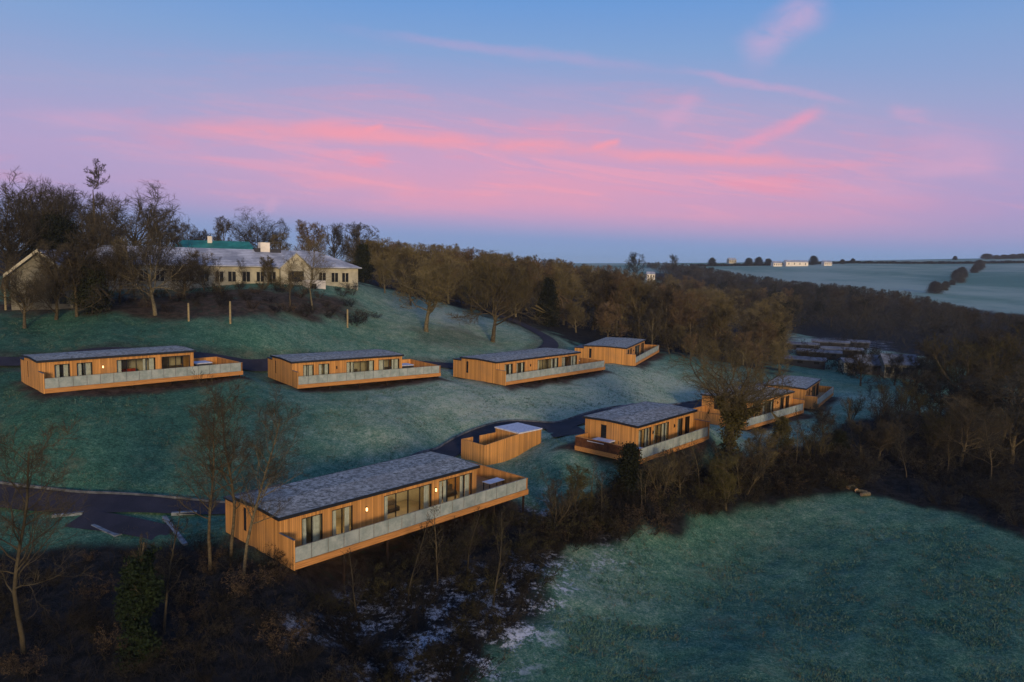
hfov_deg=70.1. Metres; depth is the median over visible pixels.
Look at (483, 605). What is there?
bramble bush
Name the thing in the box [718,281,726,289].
woodland tree
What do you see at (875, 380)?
dark tree
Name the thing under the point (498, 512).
bramble bush
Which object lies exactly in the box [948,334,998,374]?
dark tree
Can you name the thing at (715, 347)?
woodland tree
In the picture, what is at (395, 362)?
window
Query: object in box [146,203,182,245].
bare tree
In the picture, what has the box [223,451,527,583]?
timber lodge
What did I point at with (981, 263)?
hedgerow tree
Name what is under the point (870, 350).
valley bush
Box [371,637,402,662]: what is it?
bramble bush
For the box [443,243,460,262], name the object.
woodland tree
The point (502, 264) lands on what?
woodland tree
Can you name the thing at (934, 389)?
dark tree
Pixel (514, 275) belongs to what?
woodland tree
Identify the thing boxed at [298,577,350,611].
bramble bush
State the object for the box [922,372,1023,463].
dark tree
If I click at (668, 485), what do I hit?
hedge bush
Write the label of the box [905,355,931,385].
dark tree
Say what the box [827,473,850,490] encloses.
hedge bush
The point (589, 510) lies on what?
hedge bush
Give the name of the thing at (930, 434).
dark tree
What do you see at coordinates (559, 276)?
woodland tree
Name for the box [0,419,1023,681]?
undergrowth
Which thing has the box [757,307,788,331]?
woodland tree
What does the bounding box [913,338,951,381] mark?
dark tree
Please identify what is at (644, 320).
woodland
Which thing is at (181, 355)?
window
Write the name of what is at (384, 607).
bramble bush
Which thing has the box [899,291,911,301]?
woodland tree
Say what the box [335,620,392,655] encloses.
bramble bush
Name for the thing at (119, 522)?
parking bay
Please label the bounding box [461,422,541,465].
bin store
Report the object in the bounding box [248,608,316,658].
bramble bush
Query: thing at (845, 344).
caravan
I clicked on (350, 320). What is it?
bank shrub
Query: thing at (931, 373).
dark tree
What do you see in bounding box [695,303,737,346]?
woodland tree
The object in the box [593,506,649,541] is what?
hedge bush
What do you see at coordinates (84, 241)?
bare tree
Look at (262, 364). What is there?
road
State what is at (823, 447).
hedge tree
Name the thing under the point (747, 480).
hedge bush
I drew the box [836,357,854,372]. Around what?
valley cabin
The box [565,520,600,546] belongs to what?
hedge bush
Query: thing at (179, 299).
bank shrub
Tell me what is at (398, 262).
woodland tree
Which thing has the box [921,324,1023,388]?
dark tree
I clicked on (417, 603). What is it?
bramble bush
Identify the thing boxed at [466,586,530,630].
bramble bush
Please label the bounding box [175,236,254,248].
green roofed hall
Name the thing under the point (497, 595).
bramble bush
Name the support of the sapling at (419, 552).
on the ground at (994, 288)
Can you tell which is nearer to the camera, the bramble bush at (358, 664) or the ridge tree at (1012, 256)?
the bramble bush at (358, 664)
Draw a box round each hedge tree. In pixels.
[535,468,582,530]
[564,464,596,517]
[587,460,598,495]
[633,468,648,510]
[639,451,678,493]
[661,446,699,491]
[687,439,703,486]
[701,452,740,510]
[709,435,782,493]
[742,427,782,479]
[788,420,803,467]
[792,424,833,462]
[807,401,845,444]
[840,398,854,438]
[863,389,904,433]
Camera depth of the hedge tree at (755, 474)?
74.88 m
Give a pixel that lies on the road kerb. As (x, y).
(183, 498)
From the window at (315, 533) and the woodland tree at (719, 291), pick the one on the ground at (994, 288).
the woodland tree at (719, 291)
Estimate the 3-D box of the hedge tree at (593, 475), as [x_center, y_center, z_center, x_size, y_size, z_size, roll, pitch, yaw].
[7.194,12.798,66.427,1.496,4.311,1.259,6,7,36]
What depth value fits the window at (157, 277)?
126.04 m
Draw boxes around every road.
[0,299,558,370]
[0,401,701,513]
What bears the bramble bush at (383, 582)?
on the ground at (994, 288)
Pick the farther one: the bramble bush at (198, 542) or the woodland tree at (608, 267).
the woodland tree at (608, 267)
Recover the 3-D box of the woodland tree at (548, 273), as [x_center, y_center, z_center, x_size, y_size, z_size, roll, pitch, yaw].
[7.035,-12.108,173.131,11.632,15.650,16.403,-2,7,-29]
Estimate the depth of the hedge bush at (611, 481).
67.12 m
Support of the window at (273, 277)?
in the clubhouse
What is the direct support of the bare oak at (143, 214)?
on the ground at (994, 288)
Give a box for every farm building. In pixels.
[771,261,781,265]
[783,260,807,265]
[821,260,831,265]
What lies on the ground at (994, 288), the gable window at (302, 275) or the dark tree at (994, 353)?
the dark tree at (994, 353)
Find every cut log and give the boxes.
[856,489,866,492]
[860,492,870,496]
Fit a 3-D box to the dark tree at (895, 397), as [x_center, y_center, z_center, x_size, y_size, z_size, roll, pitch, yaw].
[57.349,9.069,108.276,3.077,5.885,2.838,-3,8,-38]
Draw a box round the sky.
[0,0,1023,262]
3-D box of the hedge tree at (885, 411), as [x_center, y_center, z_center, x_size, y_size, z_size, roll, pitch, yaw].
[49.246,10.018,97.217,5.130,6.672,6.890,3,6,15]
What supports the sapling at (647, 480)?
on the ground at (994, 288)
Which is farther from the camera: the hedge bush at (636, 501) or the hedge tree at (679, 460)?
the hedge tree at (679, 460)
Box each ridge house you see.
[646,271,654,280]
[727,258,735,263]
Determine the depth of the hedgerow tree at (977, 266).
860.49 m
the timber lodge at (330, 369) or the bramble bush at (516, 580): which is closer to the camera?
the bramble bush at (516, 580)
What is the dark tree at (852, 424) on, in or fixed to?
on the ground at (994, 288)
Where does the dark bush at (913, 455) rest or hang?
on the ground at (994, 288)
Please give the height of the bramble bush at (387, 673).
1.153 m
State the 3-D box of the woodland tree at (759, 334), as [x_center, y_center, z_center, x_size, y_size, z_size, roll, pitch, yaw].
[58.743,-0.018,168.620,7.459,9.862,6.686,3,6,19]
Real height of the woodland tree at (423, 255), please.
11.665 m
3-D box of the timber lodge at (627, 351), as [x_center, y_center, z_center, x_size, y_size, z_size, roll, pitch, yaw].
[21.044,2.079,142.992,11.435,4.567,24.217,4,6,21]
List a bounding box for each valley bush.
[790,344,826,357]
[791,346,815,356]
[801,339,824,348]
[812,352,844,369]
[834,335,856,346]
[834,361,856,374]
[841,346,862,355]
[846,367,866,378]
[863,344,877,354]
[892,367,909,382]
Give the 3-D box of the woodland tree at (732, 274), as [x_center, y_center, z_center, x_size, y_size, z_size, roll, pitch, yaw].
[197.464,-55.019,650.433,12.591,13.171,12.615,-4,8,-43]
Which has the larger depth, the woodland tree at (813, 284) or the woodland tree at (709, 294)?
the woodland tree at (813, 284)
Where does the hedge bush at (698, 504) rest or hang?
on the ground at (994, 288)
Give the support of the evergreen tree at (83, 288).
on the ground at (994, 288)
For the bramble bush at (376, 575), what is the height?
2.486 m
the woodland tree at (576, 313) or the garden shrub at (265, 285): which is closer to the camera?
the garden shrub at (265, 285)
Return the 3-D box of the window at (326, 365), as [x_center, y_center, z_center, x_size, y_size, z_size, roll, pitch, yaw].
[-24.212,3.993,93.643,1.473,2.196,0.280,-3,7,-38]
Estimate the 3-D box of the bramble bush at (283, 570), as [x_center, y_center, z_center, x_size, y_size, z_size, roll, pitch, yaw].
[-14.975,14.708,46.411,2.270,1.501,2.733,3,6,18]
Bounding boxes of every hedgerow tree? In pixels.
[924,280,946,293]
[940,283,948,290]
[949,269,964,278]
[951,272,968,282]
[958,267,970,277]
[969,264,981,271]
[970,267,978,272]
[976,260,986,268]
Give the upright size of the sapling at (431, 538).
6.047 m
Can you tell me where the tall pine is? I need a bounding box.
[84,158,109,225]
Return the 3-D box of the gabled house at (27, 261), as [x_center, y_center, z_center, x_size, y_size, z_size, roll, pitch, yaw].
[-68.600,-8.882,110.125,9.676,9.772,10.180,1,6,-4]
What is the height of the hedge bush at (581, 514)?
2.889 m
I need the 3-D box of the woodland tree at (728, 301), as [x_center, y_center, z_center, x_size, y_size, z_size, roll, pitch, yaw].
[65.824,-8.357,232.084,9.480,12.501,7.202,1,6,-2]
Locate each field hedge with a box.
[690,260,856,265]
[857,260,1023,263]
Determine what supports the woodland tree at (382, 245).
on the ground at (994, 288)
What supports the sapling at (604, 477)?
on the ground at (994, 288)
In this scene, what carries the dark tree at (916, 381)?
on the ground at (994, 288)
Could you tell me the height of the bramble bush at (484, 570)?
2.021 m
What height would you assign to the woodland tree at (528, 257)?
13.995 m
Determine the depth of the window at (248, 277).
134.63 m
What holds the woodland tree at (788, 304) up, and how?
on the ground at (994, 288)
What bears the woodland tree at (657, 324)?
on the ground at (994, 288)
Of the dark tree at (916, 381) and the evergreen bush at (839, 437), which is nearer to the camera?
the evergreen bush at (839, 437)
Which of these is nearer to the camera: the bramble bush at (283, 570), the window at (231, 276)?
the bramble bush at (283, 570)
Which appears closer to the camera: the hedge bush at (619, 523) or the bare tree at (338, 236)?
the hedge bush at (619, 523)
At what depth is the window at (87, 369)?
77.27 m
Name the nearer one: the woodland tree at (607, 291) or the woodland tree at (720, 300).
the woodland tree at (607, 291)
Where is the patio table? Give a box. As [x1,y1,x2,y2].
[482,477,504,489]
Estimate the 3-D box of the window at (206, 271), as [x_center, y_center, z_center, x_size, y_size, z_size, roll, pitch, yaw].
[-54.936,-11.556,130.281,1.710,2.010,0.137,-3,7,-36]
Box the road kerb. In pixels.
[0,399,701,502]
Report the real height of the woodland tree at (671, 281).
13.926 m
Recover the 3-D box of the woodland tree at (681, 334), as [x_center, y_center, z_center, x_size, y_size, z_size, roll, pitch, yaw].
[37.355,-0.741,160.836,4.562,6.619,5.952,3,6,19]
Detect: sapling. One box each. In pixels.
[153,508,194,633]
[339,548,367,627]
[407,520,435,602]
[424,505,448,585]
[454,506,485,580]
[488,505,517,605]
[590,472,608,525]
[640,463,652,502]
[793,408,806,454]
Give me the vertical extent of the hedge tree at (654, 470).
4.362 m
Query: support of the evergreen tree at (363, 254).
on the ground at (994, 288)
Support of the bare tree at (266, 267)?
on the ground at (994, 288)
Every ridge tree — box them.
[623,252,644,277]
[670,255,678,264]
[708,257,717,263]
[742,258,753,265]
[754,256,763,265]
[763,258,772,265]
[807,256,819,264]
[979,253,993,258]
[999,254,1009,258]
[1008,254,1020,258]
[1017,253,1023,258]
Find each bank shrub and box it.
[118,293,138,303]
[137,291,157,298]
[164,295,185,302]
[181,290,201,300]
[190,287,210,297]
[211,287,231,298]
[214,294,235,306]
[237,289,251,297]
[240,292,256,301]
[249,284,263,293]
[260,296,276,302]
[269,304,279,311]
[271,284,286,292]
[275,301,298,312]
[290,304,313,315]
[291,288,306,297]
[303,305,316,313]
[312,289,327,297]
[325,302,338,313]
[339,297,355,306]
[344,312,369,325]
[351,310,375,322]
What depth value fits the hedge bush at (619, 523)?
62.21 m
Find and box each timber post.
[4,288,6,309]
[187,303,189,320]
[229,301,230,323]
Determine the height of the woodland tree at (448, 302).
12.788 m
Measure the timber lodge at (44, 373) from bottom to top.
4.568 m
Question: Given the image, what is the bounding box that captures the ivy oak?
[661,335,795,476]
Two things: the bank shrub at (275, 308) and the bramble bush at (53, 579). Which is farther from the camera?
the bank shrub at (275, 308)
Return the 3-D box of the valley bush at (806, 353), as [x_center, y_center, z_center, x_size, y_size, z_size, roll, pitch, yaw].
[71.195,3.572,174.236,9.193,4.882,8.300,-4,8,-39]
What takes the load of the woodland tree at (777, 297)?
on the ground at (994, 288)
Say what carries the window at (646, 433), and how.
in the timber lodge at (639, 423)
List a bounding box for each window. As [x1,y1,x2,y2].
[54,364,69,377]
[59,294,66,303]
[77,362,92,375]
[116,357,155,371]
[156,270,165,281]
[161,355,189,367]
[200,271,209,281]
[215,271,224,281]
[227,271,236,281]
[242,271,250,281]
[243,507,245,530]
[256,271,264,281]
[269,272,275,281]
[288,271,303,281]
[302,513,322,544]
[303,364,313,375]
[319,272,326,282]
[319,363,328,374]
[331,272,338,282]
[332,505,352,535]
[341,272,348,282]
[346,360,373,378]
[379,359,398,369]
[384,483,431,519]
[439,473,471,503]
[505,364,512,373]
[516,362,524,377]
[538,358,556,369]
[562,355,576,369]
[601,424,606,437]
[638,427,650,446]
[653,422,668,442]
[677,418,682,435]
[686,416,689,432]
[762,400,773,414]
[816,383,818,395]
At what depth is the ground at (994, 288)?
65.30 m
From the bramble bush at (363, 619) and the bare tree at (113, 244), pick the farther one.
the bare tree at (113, 244)
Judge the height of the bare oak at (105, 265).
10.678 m
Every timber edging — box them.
[52,511,83,517]
[91,524,121,536]
[162,516,187,545]
[171,510,196,515]
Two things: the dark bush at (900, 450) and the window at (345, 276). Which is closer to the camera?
the dark bush at (900, 450)
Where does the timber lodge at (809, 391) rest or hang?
on the ground at (994, 288)
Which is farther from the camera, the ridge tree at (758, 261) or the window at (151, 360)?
the ridge tree at (758, 261)
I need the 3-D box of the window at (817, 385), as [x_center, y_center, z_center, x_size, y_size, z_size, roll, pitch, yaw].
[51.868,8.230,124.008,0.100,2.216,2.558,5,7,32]
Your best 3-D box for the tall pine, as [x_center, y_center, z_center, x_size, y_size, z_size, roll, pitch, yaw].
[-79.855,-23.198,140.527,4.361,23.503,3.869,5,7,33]
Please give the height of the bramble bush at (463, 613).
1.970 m
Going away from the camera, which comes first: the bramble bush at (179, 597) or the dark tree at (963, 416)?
the bramble bush at (179, 597)
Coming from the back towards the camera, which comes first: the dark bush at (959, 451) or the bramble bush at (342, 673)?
the dark bush at (959, 451)
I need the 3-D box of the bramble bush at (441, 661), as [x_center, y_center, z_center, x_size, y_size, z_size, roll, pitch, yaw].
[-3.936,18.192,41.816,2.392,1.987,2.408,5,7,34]
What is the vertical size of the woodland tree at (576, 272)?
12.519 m
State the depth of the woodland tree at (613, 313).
183.99 m
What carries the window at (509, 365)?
in the timber lodge at (515, 367)
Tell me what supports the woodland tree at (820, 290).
on the ground at (994, 288)
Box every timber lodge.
[19,345,242,393]
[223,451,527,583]
[267,349,440,388]
[453,347,604,385]
[574,337,658,365]
[574,401,709,462]
[692,386,803,430]
[758,375,833,408]
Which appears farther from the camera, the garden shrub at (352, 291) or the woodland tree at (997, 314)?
the woodland tree at (997, 314)
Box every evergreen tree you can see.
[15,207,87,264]
[62,257,119,314]
[352,243,376,281]
[531,277,562,326]
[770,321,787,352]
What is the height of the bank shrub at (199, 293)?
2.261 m
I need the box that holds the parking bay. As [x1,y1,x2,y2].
[65,510,179,539]
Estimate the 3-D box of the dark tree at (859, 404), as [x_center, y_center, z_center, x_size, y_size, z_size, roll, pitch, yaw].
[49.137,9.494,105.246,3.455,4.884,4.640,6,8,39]
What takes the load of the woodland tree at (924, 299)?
on the ground at (994, 288)
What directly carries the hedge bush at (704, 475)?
on the ground at (994, 288)
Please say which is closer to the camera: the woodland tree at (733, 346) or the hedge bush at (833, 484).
the hedge bush at (833, 484)
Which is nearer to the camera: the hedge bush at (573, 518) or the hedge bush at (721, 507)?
the hedge bush at (573, 518)
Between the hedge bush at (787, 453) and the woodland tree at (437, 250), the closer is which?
the hedge bush at (787, 453)
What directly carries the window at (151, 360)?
in the timber lodge at (44, 373)
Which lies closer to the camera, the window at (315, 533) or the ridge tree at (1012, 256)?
the window at (315, 533)
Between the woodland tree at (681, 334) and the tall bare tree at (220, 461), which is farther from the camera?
the woodland tree at (681, 334)
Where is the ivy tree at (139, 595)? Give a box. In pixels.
[112,533,165,672]
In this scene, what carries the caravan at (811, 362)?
on the ground at (994, 288)
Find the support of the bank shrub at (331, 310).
on the ground at (994, 288)
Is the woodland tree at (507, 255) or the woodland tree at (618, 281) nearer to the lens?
the woodland tree at (618, 281)
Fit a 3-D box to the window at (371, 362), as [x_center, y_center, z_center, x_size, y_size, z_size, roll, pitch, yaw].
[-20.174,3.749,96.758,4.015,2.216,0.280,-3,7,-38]
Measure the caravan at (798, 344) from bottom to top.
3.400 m
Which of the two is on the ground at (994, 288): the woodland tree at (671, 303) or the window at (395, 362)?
the woodland tree at (671, 303)
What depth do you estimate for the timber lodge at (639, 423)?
76.09 m
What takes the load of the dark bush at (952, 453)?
on the ground at (994, 288)
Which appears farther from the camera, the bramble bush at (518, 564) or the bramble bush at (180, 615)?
the bramble bush at (518, 564)
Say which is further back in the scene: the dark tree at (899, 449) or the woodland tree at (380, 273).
the woodland tree at (380, 273)
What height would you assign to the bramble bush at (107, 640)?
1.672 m
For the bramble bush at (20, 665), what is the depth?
38.11 m
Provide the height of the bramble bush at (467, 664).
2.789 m
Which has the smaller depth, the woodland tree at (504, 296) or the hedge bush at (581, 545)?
the hedge bush at (581, 545)
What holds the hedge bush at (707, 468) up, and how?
on the ground at (994, 288)
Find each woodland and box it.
[344,244,798,364]
[645,261,1023,367]
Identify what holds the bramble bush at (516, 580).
on the ground at (994, 288)
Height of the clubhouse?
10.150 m
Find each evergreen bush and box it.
[605,441,650,496]
[761,415,799,454]
[827,429,853,456]
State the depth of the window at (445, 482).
60.68 m
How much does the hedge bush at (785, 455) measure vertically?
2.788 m
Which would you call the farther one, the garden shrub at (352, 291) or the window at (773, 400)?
the garden shrub at (352, 291)
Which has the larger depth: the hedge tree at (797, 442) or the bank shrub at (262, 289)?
the bank shrub at (262, 289)
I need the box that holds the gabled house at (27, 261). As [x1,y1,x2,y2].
[3,250,102,309]
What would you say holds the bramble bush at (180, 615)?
on the ground at (994, 288)
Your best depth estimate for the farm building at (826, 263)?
1003.76 m
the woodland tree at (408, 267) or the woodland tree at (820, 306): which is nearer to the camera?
the woodland tree at (408, 267)
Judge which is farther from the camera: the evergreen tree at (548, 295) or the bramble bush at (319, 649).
the evergreen tree at (548, 295)
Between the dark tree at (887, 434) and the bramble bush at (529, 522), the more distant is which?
the dark tree at (887, 434)
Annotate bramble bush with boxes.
[0,571,32,601]
[0,640,48,676]
[9,610,50,635]
[24,562,55,579]
[37,568,67,586]
[62,599,120,637]
[71,570,118,601]
[81,547,97,560]
[91,621,130,654]
[103,638,161,681]
[149,614,221,669]
[162,567,211,608]
[167,598,207,624]
[189,527,216,548]
[194,557,218,576]
[202,610,234,635]
[210,581,238,603]
[221,547,243,563]
[221,556,275,597]
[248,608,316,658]
[249,601,277,628]
[251,557,295,585]
[252,542,286,569]
[259,590,322,627]
[282,623,334,666]
[297,622,318,638]
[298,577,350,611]
[314,645,367,681]
[320,595,366,631]
[326,593,360,616]
[330,615,362,642]
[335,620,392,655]
[339,650,371,676]
[349,604,375,626]
[349,645,423,681]
[352,586,382,606]
[355,553,403,597]
[357,560,421,606]
[361,586,406,616]
[364,556,384,572]
[366,650,399,680]
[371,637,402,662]
[376,661,422,681]
[383,661,437,681]
[386,608,415,634]
[387,566,443,623]
[397,632,445,671]
[398,522,452,548]
[420,535,456,561]
[422,624,509,681]
[422,641,464,678]
[427,579,447,594]
[434,589,486,627]
[436,624,477,662]
[445,572,474,591]
[445,594,507,646]
[449,562,506,604]
[459,566,483,585]
[464,552,498,579]
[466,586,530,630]
[466,592,488,609]
[476,500,517,526]
[477,541,533,575]
[483,575,511,597]
[495,527,535,561]
[505,504,543,529]
[505,567,537,590]
[513,583,544,607]
[517,556,565,587]
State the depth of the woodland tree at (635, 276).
298.78 m
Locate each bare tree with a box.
[0,414,101,653]
[17,238,84,319]
[43,244,113,318]
[62,226,108,304]
[84,191,131,244]
[105,236,143,302]
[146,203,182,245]
[168,377,263,570]
[169,222,200,244]
[175,370,268,556]
[189,229,212,239]
[189,250,215,289]
[207,254,225,294]
[209,216,233,240]
[222,381,309,573]
[234,257,247,286]
[259,255,276,285]
[269,232,292,250]
[279,254,306,305]
[292,220,327,253]
[294,234,335,309]
[317,222,350,260]
[340,221,397,279]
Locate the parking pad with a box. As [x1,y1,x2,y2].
[543,425,584,436]
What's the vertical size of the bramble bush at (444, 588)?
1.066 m
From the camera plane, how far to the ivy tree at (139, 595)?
38.40 m
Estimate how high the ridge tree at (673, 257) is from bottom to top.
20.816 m
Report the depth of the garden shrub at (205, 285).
127.76 m
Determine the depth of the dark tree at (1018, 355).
131.72 m
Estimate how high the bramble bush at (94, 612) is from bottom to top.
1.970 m
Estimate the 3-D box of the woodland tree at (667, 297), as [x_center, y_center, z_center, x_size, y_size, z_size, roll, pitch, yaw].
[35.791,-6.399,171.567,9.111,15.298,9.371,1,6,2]
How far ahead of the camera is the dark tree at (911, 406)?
99.90 m
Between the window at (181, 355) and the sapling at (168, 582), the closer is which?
the sapling at (168, 582)
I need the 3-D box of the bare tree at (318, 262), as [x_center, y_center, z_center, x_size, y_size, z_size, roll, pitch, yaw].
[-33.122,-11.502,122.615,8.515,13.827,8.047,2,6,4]
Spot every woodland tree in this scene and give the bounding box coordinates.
[360,238,398,285]
[370,239,380,264]
[370,257,395,292]
[389,245,401,281]
[389,252,414,276]
[394,253,426,305]
[395,242,427,296]
[408,243,420,251]
[410,249,431,268]
[421,244,437,264]
[429,243,459,270]
[434,251,463,303]
[442,246,461,278]
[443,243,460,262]
[453,270,470,303]
[456,256,490,311]
[459,246,487,289]
[474,261,511,297]
[475,266,497,306]
[482,251,499,268]
[497,252,515,264]
[497,276,513,311]
[499,264,538,311]
[501,262,533,316]
[515,258,573,321]
[516,255,530,263]
[524,254,536,268]
[537,258,553,270]
[542,265,588,324]
[551,258,562,265]
[552,261,573,287]
[562,259,577,274]
[562,273,584,299]
[564,300,589,332]
[565,266,580,293]
[575,269,618,329]
[577,263,602,300]
[591,277,615,312]
[594,271,640,335]
[595,301,631,336]
[599,270,630,294]
[601,264,612,274]
[603,295,626,330]
[614,277,655,338]
[616,269,630,278]
[631,273,647,283]
[631,274,644,284]
[631,284,663,329]
[645,307,663,344]
[646,280,656,295]
[648,282,681,337]
[651,291,674,334]
[652,276,665,290]
[655,287,680,322]
[657,328,675,353]
[663,275,675,289]
[665,279,681,290]
[667,289,732,344]
[673,324,688,351]
[674,303,702,335]
[682,333,698,354]
[684,288,702,312]
[684,326,709,357]
[691,279,706,291]
[694,289,711,314]
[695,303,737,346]
[701,290,719,307]
[702,340,723,365]
[706,292,728,324]
[710,289,722,310]
[712,297,733,321]
[717,274,738,290]
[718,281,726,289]
[725,339,745,369]
[726,272,737,279]
[732,310,765,357]
[732,331,752,364]
[744,278,755,289]
[746,308,762,333]
[746,342,768,375]
[747,290,768,316]
[749,299,792,349]
[753,320,779,355]
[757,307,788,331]
[763,290,781,301]
[766,311,793,341]
[768,341,793,372]
[769,292,787,311]
[776,301,810,329]
[782,288,793,305]
[790,285,803,298]
[799,282,813,290]
[809,282,819,292]
[811,301,829,319]
[813,285,828,301]
[815,302,829,322]
[823,285,836,297]
[826,283,838,294]
[839,285,849,297]
[847,286,861,296]
[850,294,879,326]
[869,292,890,313]
[888,291,898,303]
[897,296,924,320]
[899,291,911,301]
[916,296,930,312]
[940,302,953,314]
[953,306,984,335]
[991,312,1005,327]
[1016,315,1023,346]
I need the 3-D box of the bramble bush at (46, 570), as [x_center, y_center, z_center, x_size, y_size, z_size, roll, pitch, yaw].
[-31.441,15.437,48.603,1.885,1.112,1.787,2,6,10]
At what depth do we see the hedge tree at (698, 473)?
72.10 m
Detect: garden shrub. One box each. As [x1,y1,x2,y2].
[154,284,172,297]
[171,281,189,294]
[175,283,196,291]
[199,279,221,288]
[211,284,229,293]
[230,279,246,288]
[254,279,268,286]
[256,283,267,289]
[263,275,281,284]
[297,280,313,292]
[335,287,348,296]
[339,279,361,289]
[345,286,357,295]
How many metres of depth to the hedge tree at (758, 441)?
79.41 m
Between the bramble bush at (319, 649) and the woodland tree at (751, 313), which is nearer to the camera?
the bramble bush at (319, 649)
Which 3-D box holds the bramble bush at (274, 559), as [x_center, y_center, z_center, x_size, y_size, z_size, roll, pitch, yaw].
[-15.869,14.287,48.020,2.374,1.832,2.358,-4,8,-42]
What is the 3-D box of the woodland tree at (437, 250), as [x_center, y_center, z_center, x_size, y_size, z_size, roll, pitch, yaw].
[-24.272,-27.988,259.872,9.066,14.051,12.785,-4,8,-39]
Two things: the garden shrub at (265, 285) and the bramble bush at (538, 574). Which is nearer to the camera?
the bramble bush at (538, 574)
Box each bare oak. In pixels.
[0,168,74,288]
[0,173,92,244]
[0,205,52,273]
[0,251,57,328]
[16,183,100,250]
[60,208,130,246]
[67,179,189,246]
[71,242,153,309]
[103,225,193,315]
[146,241,208,299]
[223,206,290,248]
[379,248,473,331]
[447,250,552,342]
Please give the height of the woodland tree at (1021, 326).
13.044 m
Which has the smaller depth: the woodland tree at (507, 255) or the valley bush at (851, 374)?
the valley bush at (851, 374)
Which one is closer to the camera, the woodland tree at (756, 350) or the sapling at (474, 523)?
the sapling at (474, 523)
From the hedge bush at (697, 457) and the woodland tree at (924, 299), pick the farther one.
the woodland tree at (924, 299)
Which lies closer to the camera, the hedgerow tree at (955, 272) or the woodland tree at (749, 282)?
the woodland tree at (749, 282)
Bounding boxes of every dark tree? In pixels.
[841,390,868,421]
[843,351,886,387]
[844,419,877,450]
[853,418,905,460]
[865,382,876,408]
[866,367,893,403]
[876,379,930,419]
[883,353,905,385]
[884,409,923,447]
[890,368,934,415]
[890,383,905,411]
[892,436,911,476]
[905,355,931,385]
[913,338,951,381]
[915,376,967,438]
[917,394,956,455]
[919,357,971,394]
[920,368,952,399]
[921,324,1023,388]
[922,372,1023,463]
[922,392,1022,466]
[929,413,965,474]
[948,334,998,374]
[949,381,1007,454]
[955,408,1011,486]
[957,357,1023,445]
[972,337,1023,408]
[985,346,1023,392]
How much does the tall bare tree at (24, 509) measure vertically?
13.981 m
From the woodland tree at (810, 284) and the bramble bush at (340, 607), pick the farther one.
the woodland tree at (810, 284)
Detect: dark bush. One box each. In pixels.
[862,422,906,448]
[862,436,890,454]
[872,439,934,465]
[886,443,917,457]
[899,448,960,477]
[908,440,957,467]
[931,457,961,475]
[938,441,981,462]
[947,447,975,469]
[958,454,1008,477]
[966,447,1018,473]
[970,438,1023,460]
[971,449,1002,463]
[983,429,1023,449]
[989,498,1023,529]
[991,436,1008,450]
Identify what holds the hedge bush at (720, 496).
on the ground at (994, 288)
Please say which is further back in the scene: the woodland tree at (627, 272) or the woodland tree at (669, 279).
the woodland tree at (669, 279)
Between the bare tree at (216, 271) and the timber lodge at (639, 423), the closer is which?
the timber lodge at (639, 423)
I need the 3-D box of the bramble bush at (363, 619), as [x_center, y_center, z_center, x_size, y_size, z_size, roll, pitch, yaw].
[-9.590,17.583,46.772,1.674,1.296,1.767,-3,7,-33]
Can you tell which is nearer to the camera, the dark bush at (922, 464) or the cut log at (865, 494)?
the cut log at (865, 494)
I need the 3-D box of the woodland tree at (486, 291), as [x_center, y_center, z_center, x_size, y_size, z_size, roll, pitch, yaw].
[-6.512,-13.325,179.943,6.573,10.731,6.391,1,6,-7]
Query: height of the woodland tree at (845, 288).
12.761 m
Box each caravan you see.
[776,355,826,369]
[783,341,819,348]
[796,348,842,359]
[811,339,849,346]
[819,346,863,354]
[847,339,870,346]
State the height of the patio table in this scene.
0.740 m
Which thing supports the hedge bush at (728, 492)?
on the ground at (994, 288)
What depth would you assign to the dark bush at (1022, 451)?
91.41 m
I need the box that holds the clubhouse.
[87,242,361,290]
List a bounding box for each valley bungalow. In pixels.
[854,354,880,374]
[877,353,919,379]
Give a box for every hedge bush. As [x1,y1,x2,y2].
[532,504,596,543]
[546,521,596,550]
[550,502,592,532]
[555,494,609,528]
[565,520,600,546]
[567,492,612,522]
[592,473,625,499]
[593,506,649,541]
[601,467,641,493]
[615,509,649,532]
[625,490,650,509]
[625,502,684,537]
[628,476,660,493]
[632,497,685,526]
[643,468,675,489]
[646,484,673,503]
[673,472,723,505]
[677,444,708,467]
[682,503,705,519]
[688,493,720,514]
[692,464,716,485]
[697,456,724,478]
[699,492,735,515]
[703,478,738,500]
[706,470,744,495]
[711,492,730,509]
[714,482,739,499]
[732,462,768,491]
[753,440,795,462]
[776,444,800,462]
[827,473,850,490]
[837,476,865,490]
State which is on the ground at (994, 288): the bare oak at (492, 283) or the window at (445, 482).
the bare oak at (492, 283)
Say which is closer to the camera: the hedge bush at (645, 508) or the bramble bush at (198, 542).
the bramble bush at (198, 542)
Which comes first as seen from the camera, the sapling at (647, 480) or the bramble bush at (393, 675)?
the bramble bush at (393, 675)
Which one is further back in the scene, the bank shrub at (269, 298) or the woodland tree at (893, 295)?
the woodland tree at (893, 295)
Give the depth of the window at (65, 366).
75.58 m
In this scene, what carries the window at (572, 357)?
in the timber lodge at (515, 367)
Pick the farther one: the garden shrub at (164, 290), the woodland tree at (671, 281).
the woodland tree at (671, 281)
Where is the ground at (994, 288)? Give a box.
[0,250,1023,681]
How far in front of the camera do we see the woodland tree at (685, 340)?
148.41 m
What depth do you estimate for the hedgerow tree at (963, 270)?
748.25 m

